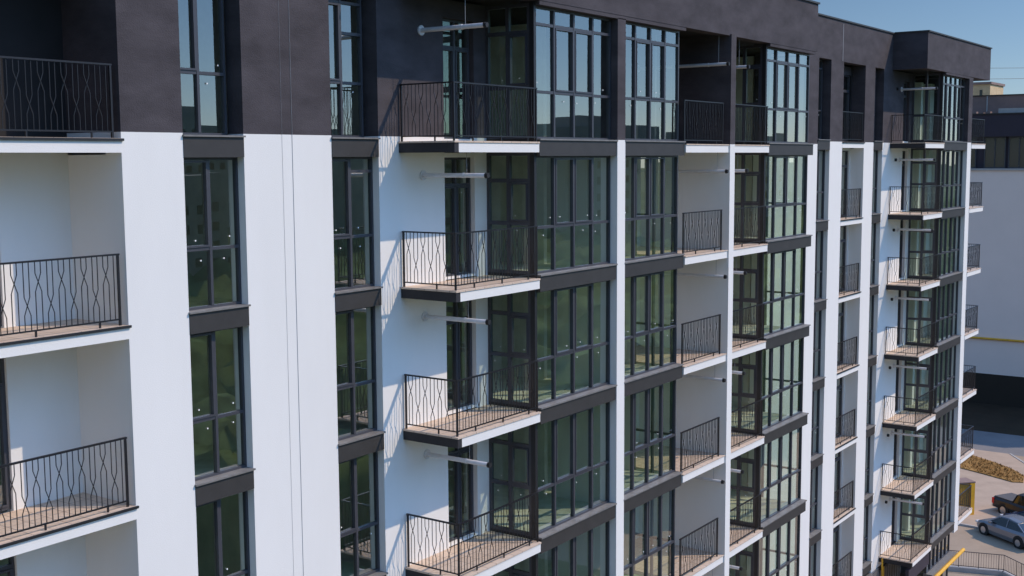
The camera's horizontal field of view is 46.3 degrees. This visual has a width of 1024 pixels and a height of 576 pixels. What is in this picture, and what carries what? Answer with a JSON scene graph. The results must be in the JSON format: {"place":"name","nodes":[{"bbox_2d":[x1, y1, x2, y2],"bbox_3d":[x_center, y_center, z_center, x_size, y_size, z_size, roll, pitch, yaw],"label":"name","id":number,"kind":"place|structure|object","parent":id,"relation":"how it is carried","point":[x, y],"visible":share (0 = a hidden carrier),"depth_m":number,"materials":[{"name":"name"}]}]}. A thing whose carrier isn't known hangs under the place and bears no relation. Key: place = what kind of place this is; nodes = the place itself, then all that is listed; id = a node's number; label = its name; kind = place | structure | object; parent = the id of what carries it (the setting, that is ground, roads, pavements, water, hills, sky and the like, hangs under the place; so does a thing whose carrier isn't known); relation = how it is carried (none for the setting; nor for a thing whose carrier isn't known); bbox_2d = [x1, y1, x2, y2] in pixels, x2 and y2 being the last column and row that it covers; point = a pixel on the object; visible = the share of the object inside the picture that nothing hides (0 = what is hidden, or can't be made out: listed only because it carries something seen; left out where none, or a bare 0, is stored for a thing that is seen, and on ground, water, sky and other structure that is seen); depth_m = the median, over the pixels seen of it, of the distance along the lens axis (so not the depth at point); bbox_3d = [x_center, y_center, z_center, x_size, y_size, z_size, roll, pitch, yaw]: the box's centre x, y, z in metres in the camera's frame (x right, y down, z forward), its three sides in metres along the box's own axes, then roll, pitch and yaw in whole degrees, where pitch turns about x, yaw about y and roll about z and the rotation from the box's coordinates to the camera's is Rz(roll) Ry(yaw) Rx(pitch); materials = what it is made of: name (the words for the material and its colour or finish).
{"place":"outdoors","nodes":[
{"label":"outdoors","id":0,"kind":"place"},
{"bbox_2d":[813,0,1023,93],"label":"sky","id":1,"kind":"structure","parent":0,"point":[998,25],"materials":[{"name":"blue"}]},
{"bbox_2d":[948,455,1023,575],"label":"parking lot","id":2,"kind":"structure","parent":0,"point":[969,539],"depth_m":76.18,"materials":[{"name":"asphalt"}]},
{"bbox_2d":[948,550,1023,575],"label":"ramp railing","id":3,"kind":"object","parent":2,"relation":"on","point":[977,570],"visible":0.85,"depth_m":71.91,"materials":[{"name":"metal"}]},
{"bbox_2d":[959,453,1023,528],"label":"kerb","id":4,"kind":"structure","parent":2,"relation":"on","point":[972,526],"depth_m":81.27,"materials":[{"name":"concrete"}]},
{"bbox_2d":[975,514,1023,548],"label":"parked car","id":5,"kind":"object","parent":2,"relation":"on","point":[1010,527],"visible":1,"depth_m":77.74,"materials":[{"name":"silver metal"}]},
{"bbox_2d":[992,493,1023,513],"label":"parked pickup","id":6,"kind":"object","parent":2,"relation":"on","point":[1007,503],"visible":0.81,"depth_m":83.27,"materials":[{"name":"black paint"}]},
{"bbox_2d":[1000,511,1023,515],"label":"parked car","id":7,"kind":"object","parent":2,"relation":"on","point":[1020,513],"visible":0.21,"depth_m":81.14,"materials":[{"name":"paint"}]},
{"bbox_2d":[973,82,1004,94],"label":"brick block","id":8,"kind":"structure","parent":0,"point":[987,88],"depth_m":179.71,"materials":[{"name":"beige brick"}]},
{"bbox_2d":[960,449,1023,525],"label":"pavement","id":9,"kind":"structure","parent":0,"point":[987,488],"depth_m":90.55,"materials":[{"name":"concrete"}]},
{"bbox_2d":[959,477,975,514],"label":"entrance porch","id":10,"kind":"object","parent":9,"relation":"on","point":[965,480],"visible":0.18,"depth_m":83.25,"materials":[{"name":"yellow paint"}]},
{"bbox_2d":[960,455,1023,482],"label":"dry grass","id":11,"kind":"structure","parent":0,"point":[996,469],"depth_m":95.30,"materials":[{"name":"plant"}]},
{"bbox_2d":[961,402,1023,435],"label":"asphalt yard","id":12,"kind":"structure","parent":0,"point":[994,418],"depth_m":114.42,"materials":[{"name":"asphalt"}]},
{"bbox_2d":[961,429,1023,455],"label":"road","id":13,"kind":"structure","parent":0,"point":[998,442],"depth_m":104.86,"materials":[{"name":"asphalt"}]},
{"label":"forecourt","id":14,"kind":"structure","parent":0,"visible":0},
{"bbox_2d":[0,0,991,575],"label":"apartment building","id":15,"kind":"structure","parent":14,"relation":"on","point":[482,286],"depth_m":26.68,"materials":[{"name":"paint"}]},
{"bbox_2d":[0,358,11,510],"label":"balcony door","id":16,"kind":"structure","parent":15,"relation":"in","point":[3,412],"depth_m":19.32,"materials":[{"name":"black"}]},
{"bbox_2d":[0,556,14,575],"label":"balcony door","id":17,"kind":"structure","parent":15,"relation":"in","point":[9,568],"depth_m":19.53,"materials":[{"name":"black"}]},
{"bbox_2d":[180,0,226,134],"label":"window","id":18,"kind":"structure","parent":15,"relation":"in","point":[194,70],"depth_m":20.69,"materials":[{"name":"black"}]},
{"bbox_2d":[184,157,241,310],"bbox_3d":[-5.285,-0.960,20.887,0.108,2.620,1.340,4,8,35],"label":"window","id":19,"kind":"structure","parent":15,"relation":"in","point":[205,161],"depth_m":20.95,"materials":[{"name":"black"}]},
{"bbox_2d":[190,326,246,480],"bbox_3d":[-5.267,2.022,21.209,0.108,2.620,1.340,4,8,35],"label":"window","id":20,"kind":"structure","parent":15,"relation":"in","point":[214,415],"depth_m":21.28,"materials":[{"name":"black"}]},
{"bbox_2d":[196,491,249,575],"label":"window","id":21,"kind":"structure","parent":15,"relation":"in","point":[217,503],"depth_m":21.51,"materials":[{"name":"black"}]},
{"bbox_2d":[328,0,363,136],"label":"window","id":22,"kind":"structure","parent":15,"relation":"in","point":[337,4],"depth_m":23.57,"materials":[{"name":"black"}]},
{"bbox_2d":[332,157,374,290],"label":"window","id":23,"kind":"structure","parent":15,"relation":"in","point":[347,162],"depth_m":23.86,"materials":[{"name":"black"}]},
{"bbox_2d":[335,306,376,440],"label":"window","id":24,"kind":"structure","parent":15,"relation":"in","point":[351,351],"depth_m":24.18,"materials":[{"name":"black"}]},
{"bbox_2d":[339,451,379,575],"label":"window","id":25,"kind":"structure","parent":15,"relation":"in","point":[354,530],"depth_m":24.52,"materials":[{"name":"black"}]},
{"bbox_2d":[443,18,469,138],"bbox_3d":[-1.284,-4.521,26.143,0.108,2.620,1.080,4,8,35],"label":"balcony door","id":26,"kind":"structure","parent":15,"relation":"in","point":[453,50],"depth_m":26.20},
{"bbox_2d":[444,157,470,276],"bbox_3d":[-1.266,-1.553,26.464,0.108,2.650,1.080,4,8,35],"label":"balcony door","id":27,"kind":"structure","parent":15,"relation":"in","point":[454,189],"depth_m":26.51,"materials":[{"name":"black"}]},
{"bbox_2d":[446,300,472,410],"bbox_3d":[-1.248,1.429,26.787,0.108,2.650,1.080,4,8,35],"label":"balcony door","id":28,"kind":"structure","parent":15,"relation":"in","point":[456,325],"depth_m":26.83,"materials":[{"name":"black"}]},
{"bbox_2d":[448,444,473,541],"bbox_3d":[-1.230,4.412,27.110,0.108,2.650,1.080,4,8,35],"label":"balcony door","id":29,"kind":"structure","parent":15,"relation":"in","point":[457,452],"depth_m":27.17,"materials":[{"name":"black"}]},
{"bbox_2d":[485,3,529,138],"bbox_3d":[-0.080,-4.775,26.523,1.190,2.930,0.108,4,8,35],"label":"window","id":30,"kind":"structure","parent":15,"relation":"in","point":[508,34],"depth_m":26.47,"materials":[{"name":"black"}]},
{"bbox_2d":[486,152,529,273],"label":"window","id":31,"kind":"structure","parent":15,"relation":"in","point":[509,181],"depth_m":26.80,"materials":[{"name":"black"}]},
{"bbox_2d":[488,290,530,406],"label":"window","id":32,"kind":"structure","parent":15,"relation":"in","point":[510,354],"depth_m":27.13,"materials":[{"name":"black"}]},
{"bbox_2d":[489,425,530,535],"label":"window","id":33,"kind":"structure","parent":15,"relation":"in","point":[511,483],"depth_m":27.48,"materials":[{"name":"black"}]},
{"bbox_2d":[492,556,531,575],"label":"window","id":34,"kind":"structure","parent":15,"relation":"in","point":[512,571],"depth_m":27.59,"materials":[{"name":"black"}]},
{"bbox_2d":[536,6,610,139],"bbox_3d":[1.397,-4.871,27.556,0.108,2.880,3.310,4,8,35],"label":"window","id":35,"kind":"structure","parent":15,"relation":"in","point":[553,91],"depth_m":27.59,"materials":[{"name":"black"}]},
{"bbox_2d":[537,156,609,273],"bbox_3d":[1.416,-1.759,27.893,0.108,2.620,3.310,4,8,35],"label":"window","id":36,"kind":"structure","parent":15,"relation":"in","point":[572,223],"depth_m":27.91,"materials":[{"name":"black"}]},
{"bbox_2d":[537,280,609,405],"bbox_3d":[1.434,1.223,28.216,0.108,2.620,3.310,4,8,35],"label":"window","id":37,"kind":"structure","parent":15,"relation":"in","point":[573,349],"depth_m":28.24,"materials":[{"name":"black"}]},
{"bbox_2d":[538,402,609,533],"bbox_3d":[1.452,4.206,28.538,0.108,2.620,3.310,4,8,35],"label":"window","id":38,"kind":"structure","parent":15,"relation":"in","point":[555,480],"depth_m":28.56,"materials":[{"name":"black"}]},
{"bbox_2d":[552,521,608,575],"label":"window","id":39,"kind":"structure","parent":15,"relation":"in","point":[573,556],"depth_m":29.34,"materials":[{"name":"black"}]},
{"bbox_2d":[624,489,674,575],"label":"window","id":40,"kind":"structure","parent":15,"relation":"in","point":[632,561],"depth_m":31.86,"materials":[{"name":"black"}]},
{"bbox_2d":[624,380,675,494],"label":"window","id":41,"kind":"structure","parent":15,"relation":"in","point":[647,442],"depth_m":31.54,"materials":[{"name":"black"}]},
{"bbox_2d":[624,269,676,378],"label":"window","id":42,"kind":"structure","parent":15,"relation":"in","point":[661,328],"depth_m":31.21,"materials":[{"name":"black"}]},
{"bbox_2d":[625,156,677,260],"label":"window","id":43,"kind":"structure","parent":15,"relation":"in","point":[649,215],"depth_m":30.88,"materials":[{"name":"black"}]},
{"bbox_2d":[625,22,678,140],"bbox_3d":[3.495,-5.204,30.512,0.108,2.880,3.130,4,8,35],"label":"window","id":44,"kind":"structure","parent":15,"relation":"in","point":[635,41],"depth_m":30.58,"materials":[{"name":"black"}]},
{"bbox_2d":[634,490,671,575],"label":"window","id":45,"kind":"structure","parent":15,"relation":"in","point":[651,536],"depth_m":33.34,"materials":[{"name":"glass"}]},
{"bbox_2d":[634,381,672,472],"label":"window","id":46,"kind":"structure","parent":15,"relation":"in","point":[652,431],"depth_m":33.01,"materials":[{"name":"metal"}]},
{"bbox_2d":[635,270,672,365],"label":"window","id":47,"kind":"structure","parent":15,"relation":"in","point":[653,323],"depth_m":32.70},
{"bbox_2d":[635,157,673,255],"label":"window","id":48,"kind":"structure","parent":15,"relation":"in","point":[654,160],"depth_m":32.37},
{"bbox_2d":[636,32,674,138],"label":"window","id":49,"kind":"structure","parent":15,"relation":"in","point":[659,33],"depth_m":32.03,"materials":[{"name":"metal"}]},
{"bbox_2d":[730,448,755,525],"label":"window","id":50,"kind":"structure","parent":15,"relation":"in","point":[740,460],"depth_m":37.82,"materials":[{"name":"black"}]},
{"bbox_2d":[731,351,757,432],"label":"window","id":51,"kind":"structure","parent":15,"relation":"in","point":[740,394],"depth_m":37.51,"materials":[{"name":"black"}]},
{"bbox_2d":[735,542,754,575],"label":"window","id":52,"kind":"structure","parent":15,"relation":"in","point":[747,553],"depth_m":37.99,"materials":[{"name":"black"}]},
{"bbox_2d":[732,253,758,337],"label":"window","id":53,"kind":"structure","parent":15,"relation":"in","point":[741,299],"depth_m":37.17,"materials":[{"name":"black"}]},
{"bbox_2d":[734,153,760,240],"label":"window","id":54,"kind":"structure","parent":15,"relation":"in","point":[743,202],"depth_m":36.85,"materials":[{"name":"black"}]},
{"bbox_2d":[735,45,762,142],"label":"window","id":55,"kind":"structure","parent":15,"relation":"in","point":[745,71],"depth_m":36.48,"materials":[{"name":"black"}]},
{"bbox_2d":[760,517,796,575],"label":"window","id":56,"kind":"structure","parent":15,"relation":"in","point":[761,544],"depth_m":41.12,"materials":[{"name":"glass"}]},
{"bbox_2d":[761,428,798,498],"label":"window","id":57,"kind":"structure","parent":15,"relation":"in","point":[763,446],"depth_m":40.77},
{"bbox_2d":[760,427,801,522],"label":"window","id":58,"kind":"structure","parent":15,"relation":"in","point":[780,440],"depth_m":39.14,"materials":[{"name":"black"}]},
{"bbox_2d":[763,339,800,411],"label":"window","id":59,"kind":"structure","parent":15,"relation":"in","point":[799,361],"depth_m":40.50,"materials":[{"name":"metal"}]},
{"bbox_2d":[765,515,799,575],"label":"window","id":60,"kind":"structure","parent":15,"relation":"in","point":[778,543],"depth_m":39.61,"materials":[{"name":"black"}]},
{"bbox_2d":[762,338,803,430],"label":"window","id":61,"kind":"structure","parent":15,"relation":"in","point":[781,379],"depth_m":38.82,"materials":[{"name":"black"}]},
{"bbox_2d":[764,248,802,324],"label":"window","id":62,"kind":"structure","parent":15,"relation":"in","point":[766,255],"depth_m":40.39,"materials":[{"name":"metal"}]},
{"bbox_2d":[763,247,805,335],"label":"window","id":63,"kind":"structure","parent":15,"relation":"in","point":[772,263],"depth_m":38.50,"materials":[{"name":"black"}]},
{"bbox_2d":[766,157,804,236],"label":"window","id":64,"kind":"structure","parent":15,"relation":"in","point":[803,160],"depth_m":40.16,"materials":[{"name":"metal"}]},
{"bbox_2d":[767,55,806,141],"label":"window","id":65,"kind":"structure","parent":15,"relation":"in","point":[805,60],"depth_m":39.71,"materials":[{"name":"metal"}]},
{"bbox_2d":[766,155,807,239],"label":"window","id":66,"kind":"structure","parent":15,"relation":"in","point":[774,157],"depth_m":38.18,"materials":[{"name":"black"}]},
{"bbox_2d":[767,47,809,142],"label":"window","id":67,"kind":"structure","parent":15,"relation":"in","point":[786,109],"depth_m":37.85,"materials":[{"name":"black"}]},
{"bbox_2d":[808,542,816,575],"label":"window","id":68,"kind":"structure","parent":15,"relation":"in","point":[815,545],"depth_m":46.57,"materials":[{"name":"black"}]},
{"bbox_2d":[809,466,817,533],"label":"window","id":69,"kind":"structure","parent":15,"relation":"in","point":[816,473],"depth_m":46.24,"materials":[{"name":"black"}]},
{"bbox_2d":[811,389,819,456],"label":"window","id":70,"kind":"structure","parent":15,"relation":"in","point":[813,428],"depth_m":45.93,"materials":[{"name":"black"}]},
{"bbox_2d":[813,310,821,378],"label":"window","id":71,"kind":"structure","parent":15,"relation":"in","point":[820,312],"depth_m":45.59,"materials":[{"name":"black"}]},
{"bbox_2d":[814,231,822,300],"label":"window","id":72,"kind":"structure","parent":15,"relation":"in","point":[816,240],"depth_m":45.26,"materials":[{"name":"black"}]},
{"bbox_2d":[818,60,822,138],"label":"window","id":73,"kind":"structure","parent":15,"relation":"in","point":[821,61],"depth_m":44.71,"materials":[{"name":"black"}]},
{"bbox_2d":[816,150,824,220],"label":"window","id":74,"kind":"structure","parent":15,"relation":"in","point":[818,151],"depth_m":44.95,"materials":[{"name":"black"}]},
{"bbox_2d":[833,525,838,575],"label":"balcony door","id":75,"kind":"structure","parent":15,"relation":"in","point":[836,529],"depth_m":49.87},
{"bbox_2d":[834,451,840,508],"bbox_3d":[12.961,7.815,48.773,0.108,2.650,2.120,4,8,35],"label":"balcony door","id":76,"kind":"structure","parent":15,"relation":"in","point":[838,458],"depth_m":49.53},
{"bbox_2d":[835,377,842,437],"bbox_3d":[12.942,4.833,48.451,0.108,2.650,2.120,4,8,35],"label":"balcony door","id":77,"kind":"structure","parent":15,"relation":"in","point":[840,386],"depth_m":49.20,"materials":[{"name":"black"}]},
{"bbox_2d":[838,302,843,364],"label":"balcony door","id":78,"kind":"structure","parent":15,"relation":"in","point":[841,314],"depth_m":48.89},
{"bbox_2d":[839,226,845,291],"bbox_3d":[12.906,-1.132,47.805,0.108,2.650,2.120,4,8,35],"label":"balcony door","id":79,"kind":"structure","parent":15,"relation":"in","point":[843,240],"depth_m":48.55,"materials":[{"name":"black"}]},
{"bbox_2d":[842,151,847,216],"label":"balcony door","id":80,"kind":"structure","parent":15,"relation":"in","point":[846,152],"depth_m":48.23,"materials":[{"name":"black"}]},
{"bbox_2d":[842,75,849,141],"bbox_3d":[12.870,-7.082,47.161,0.108,2.620,2.120,4,8,35],"label":"balcony door","id":81,"kind":"structure","parent":15,"relation":"in","point":[848,77],"depth_m":47.90,"materials":[{"name":"black"}]},
{"bbox_2d":[863,505,868,563],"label":"window","id":82,"kind":"structure","parent":15,"relation":"in","point":[865,531],"depth_m":51.49,"materials":[{"name":"black"}]},
{"bbox_2d":[864,436,870,495],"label":"window","id":83,"kind":"structure","parent":15,"relation":"in","point":[867,471],"depth_m":51.21,"materials":[{"name":"black"}]},
{"bbox_2d":[866,366,871,426],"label":"window","id":84,"kind":"structure","parent":15,"relation":"in","point":[870,383],"depth_m":50.91,"materials":[{"name":"black"}]},
{"bbox_2d":[868,295,873,355],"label":"window","id":85,"kind":"structure","parent":15,"relation":"in","point":[872,308],"depth_m":50.58,"materials":[{"name":"black"}]},
{"bbox_2d":[870,223,875,284],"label":"window","id":86,"kind":"structure","parent":15,"relation":"in","point":[874,232],"depth_m":50.25,"materials":[{"name":"black"}]},
{"bbox_2d":[874,71,875,140],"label":"window","id":87,"kind":"structure","parent":15,"relation":"in","point":[875,71],"depth_m":49.63,"materials":[{"name":"black"}]},
{"bbox_2d":[872,150,877,213],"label":"window","id":88,"kind":"structure","parent":15,"relation":"in","point":[876,156],"depth_m":49.92,"materials":[{"name":"black"}]},
{"bbox_2d":[891,497,894,541],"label":"balcony door","id":89,"kind":"structure","parent":15,"relation":"in","point":[893,502],"depth_m":54.34,"materials":[{"name":"black"}]},
{"bbox_2d":[893,429,896,476],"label":"balcony door","id":90,"kind":"structure","parent":15,"relation":"in","point":[895,430],"depth_m":54.01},
{"bbox_2d":[895,360,898,410],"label":"balcony door","id":91,"kind":"structure","parent":15,"relation":"in","point":[897,361],"depth_m":53.68,"materials":[{"name":"black"}]},
{"bbox_2d":[897,290,900,344],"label":"balcony door","id":92,"kind":"structure","parent":15,"relation":"in","point":[899,291],"depth_m":53.34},
{"bbox_2d":[899,220,902,277],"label":"balcony door","id":93,"kind":"structure","parent":15,"relation":"in","point":[901,221],"depth_m":53.02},
{"bbox_2d":[901,151,904,209],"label":"balcony door","id":94,"kind":"structure","parent":15,"relation":"in","point":[903,152],"depth_m":52.70,"materials":[{"name":"black"}]},
{"bbox_2d":[903,82,906,141],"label":"balcony door","id":95,"kind":"structure","parent":15,"relation":"in","point":[905,83],"depth_m":52.38,"materials":[{"name":"black"}]},
{"bbox_2d":[899,490,926,541],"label":"window","id":96,"kind":"structure","parent":15,"relation":"in","point":[913,514],"depth_m":54.33,"materials":[{"name":"black"}]},
{"bbox_2d":[901,424,928,476],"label":"window","id":97,"kind":"structure","parent":15,"relation":"in","point":[915,450],"depth_m":54.00,"materials":[{"name":"black"}]},
{"bbox_2d":[903,356,931,411],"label":"window","id":98,"kind":"structure","parent":15,"relation":"in","point":[917,364],"depth_m":53.68,"materials":[{"name":"black"}]},
{"bbox_2d":[905,287,933,344],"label":"window","id":99,"kind":"structure","parent":15,"relation":"in","point":[920,317],"depth_m":53.37,"materials":[{"name":"black"}]},
{"bbox_2d":[907,218,935,277],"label":"window","id":100,"kind":"structure","parent":15,"relation":"in","point":[922,250],"depth_m":53.02,"materials":[{"name":"black"}]},
{"bbox_2d":[909,148,937,209],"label":"window","id":101,"kind":"structure","parent":15,"relation":"in","point":[924,163],"depth_m":52.68,"materials":[{"name":"black"}]},
{"bbox_2d":[911,73,940,141],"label":"window","id":102,"kind":"structure","parent":15,"relation":"in","point":[938,90],"depth_m":52.35,"materials":[{"name":"black"}]},
{"bbox_2d":[924,534,949,573],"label":"window","id":103,"kind":"structure","parent":15,"relation":"in","point":[938,552],"depth_m":55.78,"materials":[{"name":"glass"}]},
{"bbox_2d":[929,472,951,538],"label":"window","id":104,"kind":"structure","parent":15,"relation":"in","point":[940,493],"depth_m":55.75,"materials":[{"name":"black"}]},
{"bbox_2d":[931,409,953,474],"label":"window","id":105,"kind":"structure","parent":15,"relation":"in","point":[942,431],"depth_m":55.43,"materials":[{"name":"black"}]},
{"bbox_2d":[940,568,947,575],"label":"shop window","id":106,"kind":"structure","parent":15,"relation":"in","point":[945,573],"depth_m":57.31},
{"bbox_2d":[933,345,955,408],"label":"window","id":107,"kind":"structure","parent":15,"relation":"in","point":[945,361],"depth_m":55.10,"materials":[{"name":"black"}]},
{"bbox_2d":[935,281,957,343],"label":"window","id":108,"kind":"structure","parent":15,"relation":"in","point":[947,295],"depth_m":54.78,"materials":[{"name":"black"}]},
{"bbox_2d":[937,216,960,277],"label":"window","id":109,"kind":"structure","parent":15,"relation":"in","point":[949,228],"depth_m":54.46,"materials":[{"name":"black"}]},
{"bbox_2d":[940,150,962,209],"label":"window","id":110,"kind":"structure","parent":15,"relation":"in","point":[951,160],"depth_m":54.13,"materials":[{"name":"black"}]},
{"bbox_2d":[942,75,964,141],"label":"window","id":111,"kind":"structure","parent":15,"relation":"in","point":[954,87],"depth_m":53.80,"materials":[{"name":"black"}]},
{"label":"ground","id":112,"kind":"structure","parent":0,"visible":0},
{"bbox_2d":[963,94,1023,407],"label":"office building","id":113,"kind":"structure","parent":112,"relation":"on","point":[994,350],"depth_m":119.39,"materials":[{"name":"paint"}]},
{"bbox_2d":[970,137,976,167],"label":"window","id":114,"kind":"structure","parent":113,"relation":"in","point":[971,137],"depth_m":120.10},
{"bbox_2d":[983,137,1006,167],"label":"window","id":115,"kind":"structure","parent":113,"relation":"in","point":[985,137],"depth_m":118.96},
{"bbox_2d":[1008,136,1023,167],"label":"window","id":116,"kind":"structure","parent":113,"relation":"in","point":[1019,137],"depth_m":117.80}
]}

